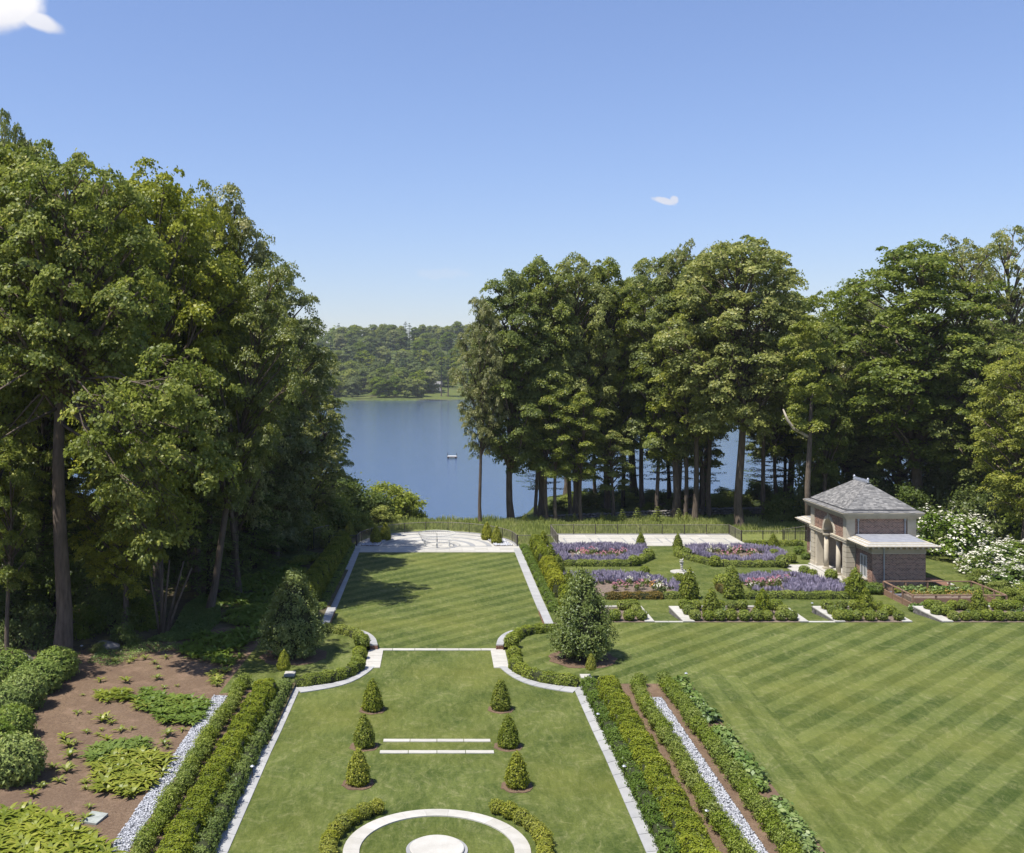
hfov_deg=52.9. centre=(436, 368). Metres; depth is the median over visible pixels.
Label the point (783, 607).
boxwood ball
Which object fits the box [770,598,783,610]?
boxwood ball
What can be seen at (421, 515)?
woodland shrub
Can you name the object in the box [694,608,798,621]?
planting bed
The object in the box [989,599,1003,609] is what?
boxwood ball
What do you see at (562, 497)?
woodland shrub
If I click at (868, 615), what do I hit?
boxwood ball
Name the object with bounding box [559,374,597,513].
slender tree
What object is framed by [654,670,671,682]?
inkberry bush
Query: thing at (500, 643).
curved wall
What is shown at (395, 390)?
tree
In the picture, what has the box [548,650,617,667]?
mulch circle
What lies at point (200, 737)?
inkberry bush
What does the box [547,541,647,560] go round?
lavender
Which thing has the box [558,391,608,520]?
slender tree
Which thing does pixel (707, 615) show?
boxwood ball
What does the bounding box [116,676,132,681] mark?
fern
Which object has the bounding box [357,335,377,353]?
tree
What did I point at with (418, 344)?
tree
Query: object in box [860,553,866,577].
window
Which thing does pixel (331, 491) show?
oak tree
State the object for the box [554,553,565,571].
yew cone
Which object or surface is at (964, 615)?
boxwood ball
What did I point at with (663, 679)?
inkberry bush
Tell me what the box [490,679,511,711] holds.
yew cone
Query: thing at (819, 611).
terrace wall
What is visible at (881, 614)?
boxwood ball
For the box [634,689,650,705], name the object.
inkberry bush
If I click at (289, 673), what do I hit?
end stone
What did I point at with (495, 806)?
boxwood ball
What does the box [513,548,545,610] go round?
bluestone edging
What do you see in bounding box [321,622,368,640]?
hedge
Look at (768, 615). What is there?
boxwood ball
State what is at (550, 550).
yew cone
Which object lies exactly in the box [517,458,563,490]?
pine tree
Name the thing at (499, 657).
stone landing
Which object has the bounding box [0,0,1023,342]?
sky
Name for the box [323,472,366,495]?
woodland shrub
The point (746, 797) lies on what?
inkberry bush
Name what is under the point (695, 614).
boxwood ball
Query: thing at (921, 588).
vegetable plant
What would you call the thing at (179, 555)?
hemlock tree
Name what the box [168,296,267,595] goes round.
oak tree
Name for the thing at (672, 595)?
hedge
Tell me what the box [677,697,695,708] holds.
inkberry bush
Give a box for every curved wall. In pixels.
[361,630,377,649]
[496,630,513,648]
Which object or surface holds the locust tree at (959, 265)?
on the meadow ground at (749, 536)
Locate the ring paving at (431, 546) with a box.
[417,543,456,548]
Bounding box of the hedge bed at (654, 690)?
[621,684,825,852]
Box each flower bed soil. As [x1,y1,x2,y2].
[569,547,622,556]
[592,584,671,595]
[595,576,673,589]
[694,549,762,557]
[744,582,782,590]
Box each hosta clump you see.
[673,674,693,683]
[679,682,692,691]
[681,687,697,694]
[687,690,703,699]
[690,697,707,704]
[694,702,709,714]
[698,706,721,722]
[710,721,724,734]
[714,724,739,741]
[720,734,736,748]
[724,741,746,756]
[729,748,754,761]
[738,757,758,768]
[744,765,768,780]
[752,776,771,792]
[766,795,789,805]
[772,801,798,817]
[780,811,808,829]
[788,822,816,842]
[799,836,820,852]
[906,602,919,611]
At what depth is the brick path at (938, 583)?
85.98 m
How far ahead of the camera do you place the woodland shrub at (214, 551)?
94.34 m
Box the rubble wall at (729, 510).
[543,507,796,520]
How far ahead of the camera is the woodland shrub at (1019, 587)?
80.39 m
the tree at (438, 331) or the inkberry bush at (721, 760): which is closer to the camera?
the inkberry bush at (721, 760)
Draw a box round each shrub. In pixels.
[0,581,40,630]
[0,600,56,650]
[1,543,54,599]
[17,553,87,612]
[50,511,111,580]
[70,545,118,609]
[73,602,110,640]
[75,581,146,634]
[85,556,171,600]
[87,641,107,654]
[107,621,144,649]
[117,589,166,632]
[136,539,185,585]
[167,517,213,569]
[183,518,231,562]
[265,519,311,553]
[290,509,340,548]
[304,489,361,536]
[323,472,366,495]
[324,477,378,527]
[327,493,363,531]
[338,511,378,534]
[356,489,397,520]
[362,480,427,518]
[364,504,399,525]
[383,488,410,500]
[398,491,427,519]
[548,500,567,510]
[556,494,572,505]
[563,491,595,503]
[572,491,603,507]
[582,508,589,513]
[583,488,600,497]
[589,486,619,500]
[598,508,611,514]
[614,485,644,499]
[618,497,637,506]
[624,506,642,515]
[637,492,664,503]
[638,488,662,499]
[641,502,664,510]
[651,489,672,501]
[663,498,688,509]
[672,489,692,499]
[681,486,705,500]
[705,496,732,507]
[711,494,733,505]
[712,486,734,498]
[715,583,723,593]
[717,491,730,499]
[728,494,754,506]
[743,479,772,498]
[743,509,751,514]
[750,484,772,498]
[760,491,801,524]
[767,483,782,499]
[772,488,801,505]
[787,456,848,515]
[791,489,803,505]
[793,545,805,554]
[798,490,821,515]
[800,552,810,559]
[851,474,899,498]
[864,581,875,593]
[870,582,885,594]
[894,480,947,536]
[923,459,986,524]
[942,481,1012,543]
[948,465,1015,522]
[948,554,969,563]
[955,556,988,570]
[962,568,1008,584]
[977,579,1012,596]
[995,490,1022,534]
[998,586,1023,603]
[1001,494,1022,541]
[1012,581,1023,595]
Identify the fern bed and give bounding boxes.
[0,799,126,852]
[78,735,155,762]
[82,745,180,796]
[92,686,133,702]
[126,686,218,726]
[176,621,263,665]
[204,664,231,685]
[217,562,306,609]
[217,602,271,626]
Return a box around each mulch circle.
[259,647,326,665]
[341,779,373,789]
[349,743,378,751]
[359,707,385,714]
[488,706,513,713]
[494,743,522,751]
[501,782,532,792]
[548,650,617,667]
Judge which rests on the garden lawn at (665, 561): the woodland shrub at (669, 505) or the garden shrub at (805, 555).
the garden shrub at (805, 555)
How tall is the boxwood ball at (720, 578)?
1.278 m
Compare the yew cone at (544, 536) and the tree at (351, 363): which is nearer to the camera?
the yew cone at (544, 536)
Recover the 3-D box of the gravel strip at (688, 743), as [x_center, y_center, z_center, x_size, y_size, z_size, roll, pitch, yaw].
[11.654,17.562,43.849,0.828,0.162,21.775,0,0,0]
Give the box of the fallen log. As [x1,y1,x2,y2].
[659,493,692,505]
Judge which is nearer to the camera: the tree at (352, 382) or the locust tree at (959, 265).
the locust tree at (959, 265)
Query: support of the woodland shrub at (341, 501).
on the woodland floor
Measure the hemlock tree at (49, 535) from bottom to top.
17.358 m
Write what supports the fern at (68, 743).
on the mulch bed at (55, 715)
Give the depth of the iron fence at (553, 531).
108.00 m
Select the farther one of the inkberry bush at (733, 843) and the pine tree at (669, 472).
the pine tree at (669, 472)
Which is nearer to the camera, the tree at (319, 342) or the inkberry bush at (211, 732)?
the inkberry bush at (211, 732)
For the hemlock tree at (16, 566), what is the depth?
69.88 m
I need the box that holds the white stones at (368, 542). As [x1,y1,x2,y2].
[361,539,385,545]
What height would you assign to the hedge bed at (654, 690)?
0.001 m
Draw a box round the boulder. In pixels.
[99,640,119,651]
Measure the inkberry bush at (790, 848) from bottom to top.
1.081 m
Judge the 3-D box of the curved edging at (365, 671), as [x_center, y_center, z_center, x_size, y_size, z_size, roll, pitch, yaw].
[-5.449,17.772,58.487,1.540,0.080,6.191,0,0,42]
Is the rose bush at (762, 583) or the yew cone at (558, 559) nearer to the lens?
the rose bush at (762, 583)
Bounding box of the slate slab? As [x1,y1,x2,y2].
[80,811,107,824]
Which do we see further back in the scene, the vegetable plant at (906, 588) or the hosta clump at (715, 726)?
the vegetable plant at (906, 588)
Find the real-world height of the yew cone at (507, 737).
1.609 m
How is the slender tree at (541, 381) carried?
on the terrain at (400, 397)
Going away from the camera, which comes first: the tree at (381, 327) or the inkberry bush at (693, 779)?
the inkberry bush at (693, 779)
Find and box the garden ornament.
[679,558,683,571]
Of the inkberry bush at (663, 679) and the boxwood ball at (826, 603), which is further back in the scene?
the boxwood ball at (826, 603)
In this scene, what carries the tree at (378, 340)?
on the terrain at (400, 397)
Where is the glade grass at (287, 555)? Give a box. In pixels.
[240,551,317,574]
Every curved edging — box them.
[296,666,374,692]
[499,666,577,692]
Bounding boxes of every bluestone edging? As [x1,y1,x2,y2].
[216,686,298,852]
[331,548,360,610]
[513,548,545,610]
[575,686,657,852]
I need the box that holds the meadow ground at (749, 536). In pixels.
[354,524,1019,543]
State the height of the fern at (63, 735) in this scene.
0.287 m
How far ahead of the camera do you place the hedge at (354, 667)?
58.02 m
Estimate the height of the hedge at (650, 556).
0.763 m
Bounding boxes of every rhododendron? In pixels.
[0,647,31,686]
[0,682,29,710]
[0,703,37,735]
[0,715,17,741]
[0,730,49,789]
[2,667,50,709]
[16,657,66,694]
[32,644,81,680]
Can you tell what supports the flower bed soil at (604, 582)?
on the garden lawn at (665, 561)
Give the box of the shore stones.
[419,399,465,399]
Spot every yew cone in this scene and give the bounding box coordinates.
[276,650,290,671]
[345,520,354,536]
[345,747,370,787]
[352,713,374,748]
[361,678,384,712]
[370,525,382,542]
[380,523,390,540]
[480,522,491,539]
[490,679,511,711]
[491,525,502,543]
[497,714,520,749]
[503,750,531,789]
[540,530,548,544]
[543,543,555,557]
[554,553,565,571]
[561,569,572,583]
[585,654,596,670]
[635,532,645,544]
[672,533,683,548]
[678,567,700,599]
[700,588,720,611]
[722,567,744,599]
[752,587,773,613]
[768,532,778,546]
[843,566,865,599]
[856,587,875,614]
[967,588,989,611]
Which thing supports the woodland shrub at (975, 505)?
on the meadow ground at (749, 536)
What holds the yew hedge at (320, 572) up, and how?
on the woodland floor
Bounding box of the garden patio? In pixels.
[551,534,743,545]
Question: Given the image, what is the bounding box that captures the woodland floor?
[0,532,356,744]
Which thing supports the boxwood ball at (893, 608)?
on the planting bed at (890, 619)
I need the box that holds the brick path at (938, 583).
[926,578,958,588]
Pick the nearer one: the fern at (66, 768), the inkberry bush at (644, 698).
the fern at (66, 768)
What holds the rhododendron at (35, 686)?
on the mulch bed at (55, 715)
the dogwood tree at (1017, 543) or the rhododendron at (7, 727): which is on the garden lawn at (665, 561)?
the dogwood tree at (1017, 543)
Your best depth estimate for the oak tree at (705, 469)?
140.88 m
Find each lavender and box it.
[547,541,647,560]
[563,568,680,590]
[684,542,787,560]
[739,570,845,591]
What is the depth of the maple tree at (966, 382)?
110.05 m
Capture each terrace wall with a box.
[641,606,654,621]
[669,606,694,621]
[788,608,808,621]
[811,606,844,621]
[891,615,911,621]
[912,606,953,621]
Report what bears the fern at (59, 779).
on the mulch bed at (55, 715)
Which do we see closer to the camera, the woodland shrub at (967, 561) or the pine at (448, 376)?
the woodland shrub at (967, 561)
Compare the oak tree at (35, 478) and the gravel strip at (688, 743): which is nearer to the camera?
the gravel strip at (688, 743)
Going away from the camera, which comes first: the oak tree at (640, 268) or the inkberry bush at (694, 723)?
the inkberry bush at (694, 723)
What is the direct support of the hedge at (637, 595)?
on the garden lawn at (665, 561)
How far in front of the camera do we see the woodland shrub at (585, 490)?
142.59 m
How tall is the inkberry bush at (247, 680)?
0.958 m
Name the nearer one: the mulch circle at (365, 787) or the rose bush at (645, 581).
the mulch circle at (365, 787)
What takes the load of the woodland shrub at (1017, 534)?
on the garden lawn at (665, 561)
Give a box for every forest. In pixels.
[273,325,338,381]
[497,319,1021,362]
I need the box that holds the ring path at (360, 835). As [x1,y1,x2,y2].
[343,809,530,852]
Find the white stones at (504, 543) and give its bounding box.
[488,538,511,545]
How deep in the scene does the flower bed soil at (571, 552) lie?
99.69 m
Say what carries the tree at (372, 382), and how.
on the terrain at (400, 397)
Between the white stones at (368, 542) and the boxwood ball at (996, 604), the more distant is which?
the white stones at (368, 542)
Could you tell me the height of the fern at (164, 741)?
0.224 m
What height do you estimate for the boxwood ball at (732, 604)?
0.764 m
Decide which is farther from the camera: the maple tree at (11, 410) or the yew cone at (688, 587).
the yew cone at (688, 587)
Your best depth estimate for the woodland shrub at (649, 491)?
141.09 m
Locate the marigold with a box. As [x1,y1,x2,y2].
[936,588,945,594]
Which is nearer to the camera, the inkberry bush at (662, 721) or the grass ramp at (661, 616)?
the inkberry bush at (662, 721)
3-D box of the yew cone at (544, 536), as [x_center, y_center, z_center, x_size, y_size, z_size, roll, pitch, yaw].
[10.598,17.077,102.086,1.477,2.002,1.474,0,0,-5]
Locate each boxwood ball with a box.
[318,836,337,850]
[319,844,337,852]
[321,828,339,841]
[327,821,344,836]
[334,812,353,831]
[345,808,360,825]
[350,654,362,661]
[352,645,366,657]
[354,632,370,647]
[356,802,373,819]
[369,797,384,814]
[488,798,504,814]
[500,800,518,819]
[503,633,519,647]
[506,645,522,658]
[510,654,522,662]
[512,807,530,825]
[521,814,539,830]
[529,821,546,836]
[532,826,553,842]
[535,836,554,851]
[535,844,553,852]
[609,608,621,620]
[616,599,625,609]
[622,608,635,620]
[624,599,633,608]
[628,554,640,565]
[630,598,639,605]
[631,604,642,612]
[636,609,647,620]
[640,566,650,572]
[643,548,653,553]
[672,546,681,550]
[673,572,682,581]
[678,598,690,608]
[681,547,691,553]
[682,603,695,614]
[688,609,701,620]
[691,599,701,609]
[702,610,713,620]
[708,555,720,566]
[713,573,727,585]
[713,608,725,620]
[718,599,725,608]
[724,566,735,573]
[725,608,737,620]
[726,600,737,609]
[736,599,747,609]
[738,609,750,620]
[750,608,763,620]
[762,610,773,620]
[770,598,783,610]
[774,554,790,567]
[774,610,786,620]
[776,604,788,612]
[786,552,796,562]
[786,609,797,620]
[798,565,809,573]
[807,568,818,575]
[820,598,833,609]
[824,569,837,580]
[826,605,838,613]
[831,609,843,620]
[835,599,848,609]
[841,609,853,620]
[848,599,859,609]
[851,609,862,620]
[863,609,875,620]
[873,600,882,609]
[875,609,888,620]
[880,604,892,615]
[889,605,897,615]
[892,609,904,620]
[922,599,936,609]
[929,604,943,614]
[934,599,944,604]
[941,604,953,614]
[947,599,958,609]
[947,610,959,620]
[957,599,969,610]
[959,611,971,620]
[969,610,981,620]
[980,608,994,620]
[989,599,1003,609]
[993,609,1006,620]
[1002,599,1013,610]
[1005,610,1016,620]
[1012,600,1023,609]
[1015,611,1023,620]
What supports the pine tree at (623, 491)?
on the terrain at (400, 397)
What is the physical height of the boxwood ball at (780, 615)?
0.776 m
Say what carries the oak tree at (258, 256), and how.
on the woodland floor
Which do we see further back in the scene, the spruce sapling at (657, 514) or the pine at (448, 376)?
the pine at (448, 376)
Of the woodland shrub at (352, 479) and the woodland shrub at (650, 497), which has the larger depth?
the woodland shrub at (650, 497)
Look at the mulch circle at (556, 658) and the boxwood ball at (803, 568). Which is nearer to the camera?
the mulch circle at (556, 658)
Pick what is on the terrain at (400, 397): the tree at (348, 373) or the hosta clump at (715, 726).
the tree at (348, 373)
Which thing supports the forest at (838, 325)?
on the terrain at (400, 397)
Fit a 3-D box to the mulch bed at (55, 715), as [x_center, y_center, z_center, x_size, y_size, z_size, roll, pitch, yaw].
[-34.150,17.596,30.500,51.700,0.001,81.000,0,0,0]
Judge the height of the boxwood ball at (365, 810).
0.633 m
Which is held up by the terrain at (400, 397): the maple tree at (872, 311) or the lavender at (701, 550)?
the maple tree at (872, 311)
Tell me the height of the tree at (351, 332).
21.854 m
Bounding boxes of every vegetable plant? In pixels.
[898,585,910,592]
[908,584,919,592]
[915,584,926,592]
[928,585,943,592]
[937,585,949,592]
[947,585,957,592]
[961,584,974,592]
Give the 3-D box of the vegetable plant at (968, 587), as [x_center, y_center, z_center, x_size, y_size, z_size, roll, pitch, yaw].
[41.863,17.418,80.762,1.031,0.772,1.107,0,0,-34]
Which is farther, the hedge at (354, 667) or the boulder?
the boulder
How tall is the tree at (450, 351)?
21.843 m
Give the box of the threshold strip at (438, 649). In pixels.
[371,648,502,650]
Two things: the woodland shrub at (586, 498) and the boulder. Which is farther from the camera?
the woodland shrub at (586, 498)
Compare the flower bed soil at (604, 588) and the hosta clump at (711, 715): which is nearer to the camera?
the hosta clump at (711, 715)
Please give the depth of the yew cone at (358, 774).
43.12 m
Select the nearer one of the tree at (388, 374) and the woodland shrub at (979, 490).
the woodland shrub at (979, 490)
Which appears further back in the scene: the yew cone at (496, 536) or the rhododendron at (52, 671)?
the yew cone at (496, 536)
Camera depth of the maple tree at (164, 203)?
75.32 m
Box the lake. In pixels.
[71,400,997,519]
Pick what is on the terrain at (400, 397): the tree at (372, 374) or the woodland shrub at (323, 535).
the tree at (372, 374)
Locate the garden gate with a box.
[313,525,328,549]
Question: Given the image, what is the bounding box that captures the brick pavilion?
[795,474,940,588]
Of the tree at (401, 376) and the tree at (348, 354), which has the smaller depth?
the tree at (401, 376)
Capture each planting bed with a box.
[602,608,644,621]
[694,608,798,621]
[845,608,901,621]
[942,608,1023,621]
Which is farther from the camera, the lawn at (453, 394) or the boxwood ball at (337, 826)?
the lawn at (453, 394)
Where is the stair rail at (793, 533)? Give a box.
[782,526,804,539]
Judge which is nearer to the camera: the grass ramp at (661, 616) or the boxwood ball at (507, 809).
the boxwood ball at (507, 809)
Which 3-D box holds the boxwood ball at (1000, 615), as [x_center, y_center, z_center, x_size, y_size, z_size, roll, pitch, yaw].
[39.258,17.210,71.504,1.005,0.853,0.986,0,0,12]
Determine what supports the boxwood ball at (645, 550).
on the garden lawn at (665, 561)
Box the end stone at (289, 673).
[284,671,295,676]
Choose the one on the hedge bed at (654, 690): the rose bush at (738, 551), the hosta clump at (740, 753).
the hosta clump at (740, 753)
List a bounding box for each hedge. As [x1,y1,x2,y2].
[154,678,277,852]
[295,656,365,686]
[304,530,351,601]
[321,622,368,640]
[507,658,579,686]
[508,623,555,639]
[529,534,546,563]
[538,555,565,597]
[558,584,572,606]
[563,552,655,566]
[596,674,722,852]
[604,590,663,599]
[663,590,684,599]
[673,550,787,567]
[741,590,851,599]
[745,539,802,545]
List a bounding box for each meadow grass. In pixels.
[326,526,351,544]
[361,513,804,543]
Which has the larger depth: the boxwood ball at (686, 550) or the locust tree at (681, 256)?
the locust tree at (681, 256)
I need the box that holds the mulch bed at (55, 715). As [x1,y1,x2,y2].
[0,624,260,852]
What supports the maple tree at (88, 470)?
on the woodland floor
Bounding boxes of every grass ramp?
[647,612,679,620]
[796,612,829,620]
[904,612,938,621]
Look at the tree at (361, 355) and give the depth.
963.75 m
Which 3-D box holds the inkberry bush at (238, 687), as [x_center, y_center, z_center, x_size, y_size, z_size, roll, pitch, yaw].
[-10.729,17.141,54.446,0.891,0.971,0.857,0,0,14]
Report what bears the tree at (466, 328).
on the terrain at (400, 397)
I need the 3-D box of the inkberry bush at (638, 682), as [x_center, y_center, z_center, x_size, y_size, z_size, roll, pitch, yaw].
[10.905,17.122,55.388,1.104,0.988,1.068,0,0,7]
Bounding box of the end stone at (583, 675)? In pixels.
[580,674,590,678]
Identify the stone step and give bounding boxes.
[380,750,493,753]
[383,739,489,741]
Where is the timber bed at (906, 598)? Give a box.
[883,581,1007,605]
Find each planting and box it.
[186,678,293,852]
[318,543,354,609]
[520,543,560,613]
[579,675,683,852]
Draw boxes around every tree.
[0,108,38,341]
[0,141,74,539]
[0,157,245,652]
[0,394,41,591]
[0,444,41,650]
[0,447,55,626]
[3,137,114,575]
[17,402,97,577]
[19,444,94,569]
[65,156,250,605]
[65,179,148,512]
[65,426,180,629]
[71,423,168,619]
[140,504,216,573]
[149,559,191,633]
[156,224,245,591]
[158,178,258,581]
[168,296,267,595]
[168,466,258,598]
[191,259,311,607]
[197,182,291,577]
[206,309,320,560]
[221,467,293,568]
[239,252,341,558]
[253,567,329,659]
[263,313,351,523]
[282,407,315,546]
[301,374,354,488]
[313,339,326,347]
[329,375,342,395]
[331,379,344,395]
[332,326,348,341]
[333,333,347,349]
[334,350,344,362]
[334,364,350,376]
[338,368,362,392]
[340,345,358,361]
[341,360,361,369]
[343,328,362,345]
[343,376,362,396]
[348,334,360,346]
[350,324,363,341]
[352,341,365,353]
[353,350,375,367]
[354,363,367,373]
[355,368,369,390]
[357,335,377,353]
[362,327,367,336]
[363,357,375,366]
[364,371,385,390]
[365,324,377,337]
[368,376,384,394]
[370,337,384,349]
[372,378,392,397]
[374,324,387,339]
[374,346,392,363]
[375,367,392,377]
[377,329,390,346]
[383,324,400,335]
[384,372,392,385]
[385,364,394,372]
[386,330,401,349]
[387,376,402,396]
[388,370,405,391]
[391,366,409,383]
[394,330,408,348]
[394,350,412,366]
[398,377,417,397]
[399,356,420,369]
[406,362,425,377]
[408,370,431,392]
[410,327,420,340]
[411,340,426,356]
[411,379,427,397]
[414,349,432,366]
[418,324,426,335]
[419,332,430,347]
[423,368,440,391]
[425,325,431,332]
[425,360,438,367]
[426,332,436,344]
[427,343,441,361]
[429,338,439,345]
[430,325,439,336]
[430,365,442,382]
[434,327,447,339]
[435,352,447,360]
[435,356,450,369]
[437,367,450,385]
[439,332,456,348]
[444,326,453,336]
[446,295,510,520]
[447,348,464,364]
[449,357,463,375]
[451,320,462,337]
[458,363,470,384]
[462,324,470,334]
[467,268,557,518]
[495,254,588,517]
[514,378,554,516]
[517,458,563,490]
[519,362,573,520]
[523,280,613,494]
[529,381,580,520]
[536,251,623,513]
[544,566,621,661]
[550,344,599,513]
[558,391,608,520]
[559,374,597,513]
[576,256,647,509]
[586,276,652,497]
[588,430,634,518]
[592,377,597,492]
[603,406,651,506]
[608,262,660,509]
[615,349,638,477]
[617,249,718,517]
[629,346,677,513]
[644,458,689,501]
[646,434,683,498]
[648,277,752,519]
[652,234,819,526]
[656,238,716,517]
[658,363,702,516]
[680,244,744,516]
[682,403,729,514]
[682,438,726,507]
[699,284,758,498]
[731,246,791,519]
[735,428,789,483]
[745,398,784,506]
[749,290,840,497]
[757,343,798,497]
[765,408,805,497]
[776,313,840,540]
[787,315,862,491]
[794,361,898,485]
[815,287,876,477]
[825,238,1023,501]
[828,298,928,453]
[829,372,872,478]
[841,374,956,505]
[904,347,997,495]
[914,234,1014,488]
[916,501,991,562]
[919,316,1023,517]
[930,509,1000,547]
[943,294,1023,471]
[951,538,1023,577]
[952,225,1023,470]
[963,346,1023,555]
[978,560,1023,588]
[988,535,1023,564]
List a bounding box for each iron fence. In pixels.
[517,535,558,544]
[550,524,557,543]
[554,524,728,533]
[729,524,740,539]
[741,530,806,540]
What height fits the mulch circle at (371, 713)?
0.050 m
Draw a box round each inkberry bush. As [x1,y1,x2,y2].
[129,845,148,852]
[130,830,157,852]
[136,821,160,842]
[146,811,169,832]
[150,796,176,821]
[154,787,182,810]
[160,774,185,800]
[171,770,194,793]
[172,761,198,781]
[179,754,200,773]
[184,743,207,766]
[191,738,215,760]
[192,731,213,746]
[195,724,220,742]
[206,712,228,730]
[206,721,220,737]
[213,704,231,722]
[221,699,236,717]
[223,691,240,709]
[227,688,243,705]
[228,684,243,694]
[230,678,246,692]
[237,672,253,687]
[629,677,646,692]
[630,672,647,684]
[632,685,648,695]
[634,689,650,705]
[636,693,655,709]
[639,699,659,717]
[643,704,665,721]
[645,711,667,730]
[653,716,675,733]
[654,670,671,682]
[655,725,672,744]
[658,675,675,690]
[661,731,683,748]
[662,677,682,696]
[667,684,680,702]
[667,740,686,757]
[669,745,692,765]
[671,690,691,707]
[676,754,698,772]
[676,761,702,784]
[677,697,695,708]
[679,702,699,721]
[682,707,704,726]
[684,772,704,794]
[685,714,708,734]
[689,780,716,801]
[693,722,714,740]
[693,789,718,812]
[700,798,723,825]
[701,730,719,746]
[703,734,726,754]
[708,807,734,833]
[711,743,729,764]
[716,752,735,774]
[717,814,744,842]
[721,757,745,778]
[722,831,748,852]
[726,766,750,791]
[728,840,760,852]
[734,775,759,796]
[739,787,761,809]
[745,794,776,818]
[755,805,781,831]
[764,817,789,844]
[770,823,800,850]
[776,838,803,852]
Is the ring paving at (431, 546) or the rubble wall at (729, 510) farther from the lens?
the rubble wall at (729, 510)
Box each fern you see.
[20,788,40,795]
[45,762,61,767]
[51,774,66,782]
[56,761,77,771]
[57,731,72,738]
[57,738,75,746]
[59,747,80,756]
[77,812,93,821]
[90,712,111,721]
[99,710,115,719]
[99,734,112,740]
[110,724,128,730]
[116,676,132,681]
[136,702,152,706]
[150,673,161,678]
[156,738,172,744]
[157,727,176,735]
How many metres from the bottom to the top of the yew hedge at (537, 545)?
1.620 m
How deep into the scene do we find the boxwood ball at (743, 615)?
71.27 m
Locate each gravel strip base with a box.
[110,696,225,851]
[658,706,761,846]
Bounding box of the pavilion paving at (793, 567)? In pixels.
[786,564,825,577]
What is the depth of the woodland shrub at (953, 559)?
94.78 m
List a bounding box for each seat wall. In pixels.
[321,607,335,623]
[538,607,552,623]
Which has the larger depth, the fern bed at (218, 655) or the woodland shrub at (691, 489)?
the woodland shrub at (691, 489)
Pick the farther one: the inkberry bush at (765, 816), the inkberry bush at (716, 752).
the inkberry bush at (716, 752)
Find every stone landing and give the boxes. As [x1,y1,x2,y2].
[365,650,382,667]
[491,650,507,667]
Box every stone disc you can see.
[406,835,467,852]
[670,569,685,573]
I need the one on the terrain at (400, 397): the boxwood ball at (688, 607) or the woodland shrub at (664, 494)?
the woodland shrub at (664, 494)
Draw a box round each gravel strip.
[111,695,226,852]
[650,697,767,852]
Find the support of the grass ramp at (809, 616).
on the garden lawn at (665, 561)
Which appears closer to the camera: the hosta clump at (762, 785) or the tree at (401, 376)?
the hosta clump at (762, 785)
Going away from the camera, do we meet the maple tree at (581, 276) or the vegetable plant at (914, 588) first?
the vegetable plant at (914, 588)
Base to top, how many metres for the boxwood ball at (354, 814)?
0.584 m
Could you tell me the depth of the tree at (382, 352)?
1001.38 m
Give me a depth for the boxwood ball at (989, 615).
71.37 m
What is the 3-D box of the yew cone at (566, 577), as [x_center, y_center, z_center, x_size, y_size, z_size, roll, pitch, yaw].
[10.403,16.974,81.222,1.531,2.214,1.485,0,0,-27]
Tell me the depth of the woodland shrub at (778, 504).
118.40 m
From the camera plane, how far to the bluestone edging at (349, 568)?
88.05 m
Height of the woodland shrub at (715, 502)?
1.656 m
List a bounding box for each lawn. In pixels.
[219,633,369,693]
[228,648,645,852]
[332,552,541,647]
[423,389,477,399]
[503,622,1023,852]
[519,542,1020,621]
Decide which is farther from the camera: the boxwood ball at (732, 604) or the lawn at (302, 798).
the boxwood ball at (732, 604)
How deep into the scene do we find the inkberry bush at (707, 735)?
47.35 m
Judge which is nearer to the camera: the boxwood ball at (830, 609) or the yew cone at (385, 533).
the boxwood ball at (830, 609)
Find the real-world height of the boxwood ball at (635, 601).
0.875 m
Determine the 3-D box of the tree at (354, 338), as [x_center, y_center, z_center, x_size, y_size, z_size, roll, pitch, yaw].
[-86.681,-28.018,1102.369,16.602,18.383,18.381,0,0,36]
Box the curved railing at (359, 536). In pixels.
[356,522,516,545]
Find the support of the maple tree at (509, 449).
on the terrain at (400, 397)
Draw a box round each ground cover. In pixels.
[87,641,185,665]
[146,593,221,641]
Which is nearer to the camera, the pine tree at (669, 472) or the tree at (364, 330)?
the pine tree at (669, 472)
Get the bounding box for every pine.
[365,355,370,374]
[372,343,377,361]
[387,336,395,357]
[406,323,413,344]
[417,348,421,366]
[435,352,447,395]
[442,359,450,396]
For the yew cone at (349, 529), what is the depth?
104.44 m
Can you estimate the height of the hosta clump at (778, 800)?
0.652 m
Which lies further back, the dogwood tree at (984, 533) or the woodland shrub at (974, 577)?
the dogwood tree at (984, 533)
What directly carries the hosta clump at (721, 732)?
on the hedge bed at (654, 690)
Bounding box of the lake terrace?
[354,531,518,551]
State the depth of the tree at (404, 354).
966.39 m
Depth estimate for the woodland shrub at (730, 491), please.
141.59 m
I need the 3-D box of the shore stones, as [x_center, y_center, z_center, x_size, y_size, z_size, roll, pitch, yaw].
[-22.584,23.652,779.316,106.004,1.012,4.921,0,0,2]
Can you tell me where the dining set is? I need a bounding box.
[419,530,454,547]
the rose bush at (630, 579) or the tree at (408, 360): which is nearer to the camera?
the rose bush at (630, 579)
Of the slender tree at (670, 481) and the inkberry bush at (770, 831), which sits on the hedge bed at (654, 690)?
the inkberry bush at (770, 831)
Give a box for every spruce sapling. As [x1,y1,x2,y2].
[616,509,627,521]
[632,508,641,520]
[650,506,663,520]
[674,508,683,521]
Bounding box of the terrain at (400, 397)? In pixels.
[87,335,950,541]
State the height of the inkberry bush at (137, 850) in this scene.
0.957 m
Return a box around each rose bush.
[625,575,632,584]
[638,578,646,588]
[642,574,650,584]
[649,580,655,589]
[653,582,661,591]
[659,583,668,591]
[732,546,740,553]
[759,577,767,585]
[770,577,780,585]
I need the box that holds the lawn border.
[691,667,906,852]
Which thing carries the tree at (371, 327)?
on the terrain at (400, 397)

